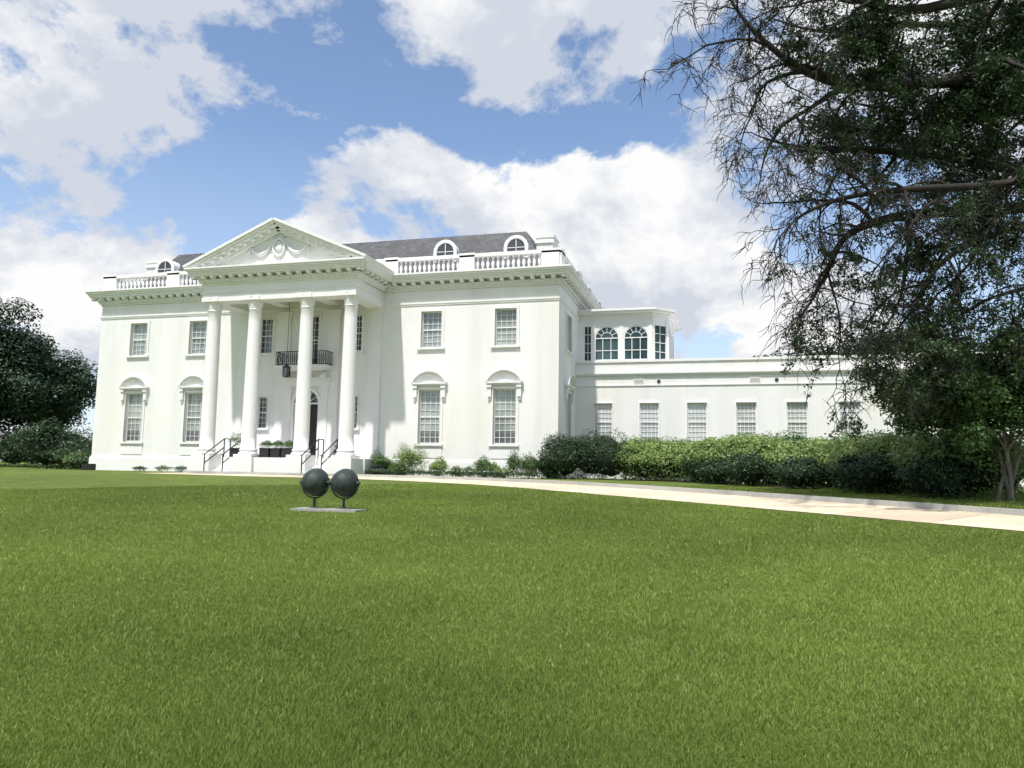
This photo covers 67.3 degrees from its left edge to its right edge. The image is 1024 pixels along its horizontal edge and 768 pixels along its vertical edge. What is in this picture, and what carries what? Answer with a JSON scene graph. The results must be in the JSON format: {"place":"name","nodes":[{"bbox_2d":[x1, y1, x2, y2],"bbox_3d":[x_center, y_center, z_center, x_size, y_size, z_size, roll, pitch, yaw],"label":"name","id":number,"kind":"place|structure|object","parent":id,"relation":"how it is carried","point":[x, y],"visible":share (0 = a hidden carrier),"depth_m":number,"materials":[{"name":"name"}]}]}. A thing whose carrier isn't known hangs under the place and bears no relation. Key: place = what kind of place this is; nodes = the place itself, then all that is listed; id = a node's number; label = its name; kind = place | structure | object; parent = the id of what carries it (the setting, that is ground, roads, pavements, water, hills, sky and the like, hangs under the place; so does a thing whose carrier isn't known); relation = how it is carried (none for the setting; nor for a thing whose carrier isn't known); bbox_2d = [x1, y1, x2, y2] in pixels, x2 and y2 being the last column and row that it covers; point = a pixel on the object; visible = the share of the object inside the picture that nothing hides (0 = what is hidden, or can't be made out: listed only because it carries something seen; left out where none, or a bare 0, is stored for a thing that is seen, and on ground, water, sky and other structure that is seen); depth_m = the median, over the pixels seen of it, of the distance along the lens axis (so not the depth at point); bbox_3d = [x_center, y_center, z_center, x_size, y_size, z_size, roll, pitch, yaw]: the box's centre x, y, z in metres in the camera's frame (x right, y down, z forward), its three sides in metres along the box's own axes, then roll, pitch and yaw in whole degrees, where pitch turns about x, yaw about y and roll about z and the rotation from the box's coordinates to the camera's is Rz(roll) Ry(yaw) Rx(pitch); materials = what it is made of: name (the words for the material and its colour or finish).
{"place":"outdoors","nodes":[
{"label":"outdoors","id":0,"kind":"place"},
{"bbox_2d":[91,276,580,460],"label":"mansion walls","id":1,"kind":"structure","parent":0,"point":[467,361],"depth_m":39.66,"materials":[{"name":"white paint"}]},
{"bbox_2d":[136,232,582,287],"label":"roof balustrade","id":2,"kind":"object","parent":1,"relation":"on","point":[482,243],"depth_m":42.34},
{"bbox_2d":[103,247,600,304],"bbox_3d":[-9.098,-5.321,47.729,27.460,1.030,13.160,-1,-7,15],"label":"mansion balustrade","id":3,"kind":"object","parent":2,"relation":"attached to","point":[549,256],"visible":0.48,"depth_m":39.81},
{"bbox_2d":[127,239,1023,442],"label":"windows","id":4,"kind":"structure","parent":1,"relation":"in","point":[796,411],"depth_m":39.91,"materials":[{"name":"grey glass"}]},
{"bbox_2d":[0,461,1023,767],"bbox_3d":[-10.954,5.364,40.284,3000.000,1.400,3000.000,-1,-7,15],"label":"lawn","id":5,"kind":"structure","parent":0,"point":[20,475],"depth_m":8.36,"materials":[{"name":"green plant"}]},
{"bbox_2d":[81,464,95,469],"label":"utility box","id":6,"kind":"object","parent":5,"relation":"on","point":[88,466],"visible":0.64,"depth_m":42.09,"materials":[{"name":"black metal"}]},
{"bbox_2d":[183,217,397,474],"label":"portico","id":7,"kind":"structure","parent":5,"relation":"on","point":[248,274],"depth_m":38.41,"materials":[{"name":"white paint"}]},
{"bbox_2d":[229,448,239,456],"bbox_3d":[-14.007,3.506,39.241,0.590,0.470,0.590,-1,-7,15],"label":"planter","id":8,"kind":"object","parent":7,"relation":"on","point":[233,450],"visible":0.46,"depth_m":38.99,"materials":[{"name":"black"}]},
{"bbox_2d":[259,448,269,456],"bbox_3d":[-12.190,3.418,38.184,0.540,0.470,0.540,-1,-7,15],"label":"planter","id":9,"kind":"object","parent":7,"relation":"on","point":[264,452],"visible":0.71,"depth_m":37.95,"materials":[{"name":"black"}]},
{"bbox_2d":[203,303,337,472],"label":"metal railings","id":10,"kind":"object","parent":7,"relation":"attached to","point":[286,370],"visible":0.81,"depth_m":39.28,"materials":[{"name":"black metal"}]},
{"bbox_2d":[270,448,281,457],"bbox_3d":[-11.592,3.409,38.023,0.540,0.470,0.540,-1,-7,15],"label":"planter","id":11,"kind":"object","parent":7,"relation":"on","point":[275,452],"visible":0.82,"depth_m":37.78,"materials":[{"name":"black"}]},
{"bbox_2d":[281,448,292,457],"bbox_3d":[-10.993,3.401,37.861,0.540,0.470,0.540,-1,-7,15],"label":"planter","id":12,"kind":"object","parent":7,"relation":"on","point":[285,452],"visible":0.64,"depth_m":37.63,"materials":[{"name":"black"}]},
{"bbox_2d":[290,468,366,512],"bbox_3d":[-3.717,2.186,15.633,1.440,0.940,0.544,-1,-7,15],"label":"sculpture","id":13,"kind":"object","parent":5,"relation":"on","point":[341,483],"visible":0.99,"depth_m":15.50,"materials":[{"name":"metal"}]},
{"bbox_2d":[372,466,388,474],"bbox_3d":[-6.385,4.247,37.504,0.640,0.470,0.640,-1,-7,15],"label":"planter","id":14,"kind":"object","parent":5,"relation":"on","point":[382,467],"visible":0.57,"depth_m":37.24,"materials":[{"name":"black stone"}]},
{"bbox_2d":[228,431,389,465],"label":"potted plants","id":15,"kind":"object","parent":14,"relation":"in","point":[278,444],"visible":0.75,"depth_m":37.96,"materials":[{"name":"green plant"}]},
{"bbox_2d":[0,416,1023,499],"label":"shrubs","id":16,"kind":"object","parent":5,"relation":"on","point":[23,434],"visible":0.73,"depth_m":28.04,"materials":[{"name":"green plant"}]},
{"bbox_2d":[0,297,1023,435],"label":"tree leaves","id":17,"kind":"object","parent":5,"relation":"on","point":[37,382],"visible":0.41,"depth_m":62.69,"materials":[{"name":"green plant"}]},
{"bbox_2d":[55,428,1023,494],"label":"shrub leaves","id":18,"kind":"object","parent":5,"relation":"on","point":[531,466],"visible":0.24,"depth_m":35.76,"materials":[{"name":"green plant"}]},
{"bbox_2d":[84,264,1022,478],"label":"building trim","id":19,"kind":"structure","parent":5,"relation":"on","point":[574,286],"depth_m":39.75,"materials":[{"name":"white paint"}]},
{"bbox_2d":[390,428,1023,498],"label":"light hedge leaves","id":20,"kind":"object","parent":5,"relation":"on","point":[826,451],"visible":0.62,"depth_m":25.86,"materials":[{"name":"green plant"}]},
{"bbox_2d":[575,352,1023,486],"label":"wing walls","id":21,"kind":"structure","parent":5,"relation":"on","point":[721,386],"depth_m":39.78,"materials":[{"name":"white paint"}]},
{"bbox_2d":[577,307,680,360],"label":"sunroom","id":22,"kind":"structure","parent":21,"relation":"on","point":[635,333],"depth_m":42.25,"materials":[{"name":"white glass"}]},
{"bbox_2d":[641,480,1023,498],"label":"mulch bed soil","id":23,"kind":"structure","parent":5,"relation":"on","point":[781,486],"depth_m":26.22,"materials":[{"name":"brown soil"}]},
{"bbox_2d":[887,353,1023,500],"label":"tree trunk","id":24,"kind":"object","parent":5,"relation":"on","point":[1005,468],"visible":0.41,"depth_m":18.30,"materials":[{"name":"grey plant"}]},
{"bbox_2d":[0,0,1023,460],"label":"sky","id":25,"kind":"structure","parent":0,"point":[133,133],"materials":[{"name":"blue"}]},
{"bbox_2d":[154,470,1023,530],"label":"driveway path","id":26,"kind":"structure","parent":0,"point":[992,517],"depth_m":17.91,"materials":[{"name":"concrete"}]},
{"bbox_2d":[630,0,1023,448],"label":"oak tree","id":27,"kind":"object","parent":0,"point":[989,147],"depth_m":17.27,"materials":[{"name":"green plant"}]},
{"bbox_2d":[855,325,1023,464],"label":"tree leaves","id":28,"kind":"object","parent":27,"relation":"attached to","point":[996,399],"visible":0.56,"depth_m":17.82,"materials":[{"name":"green plant"}]}
]}

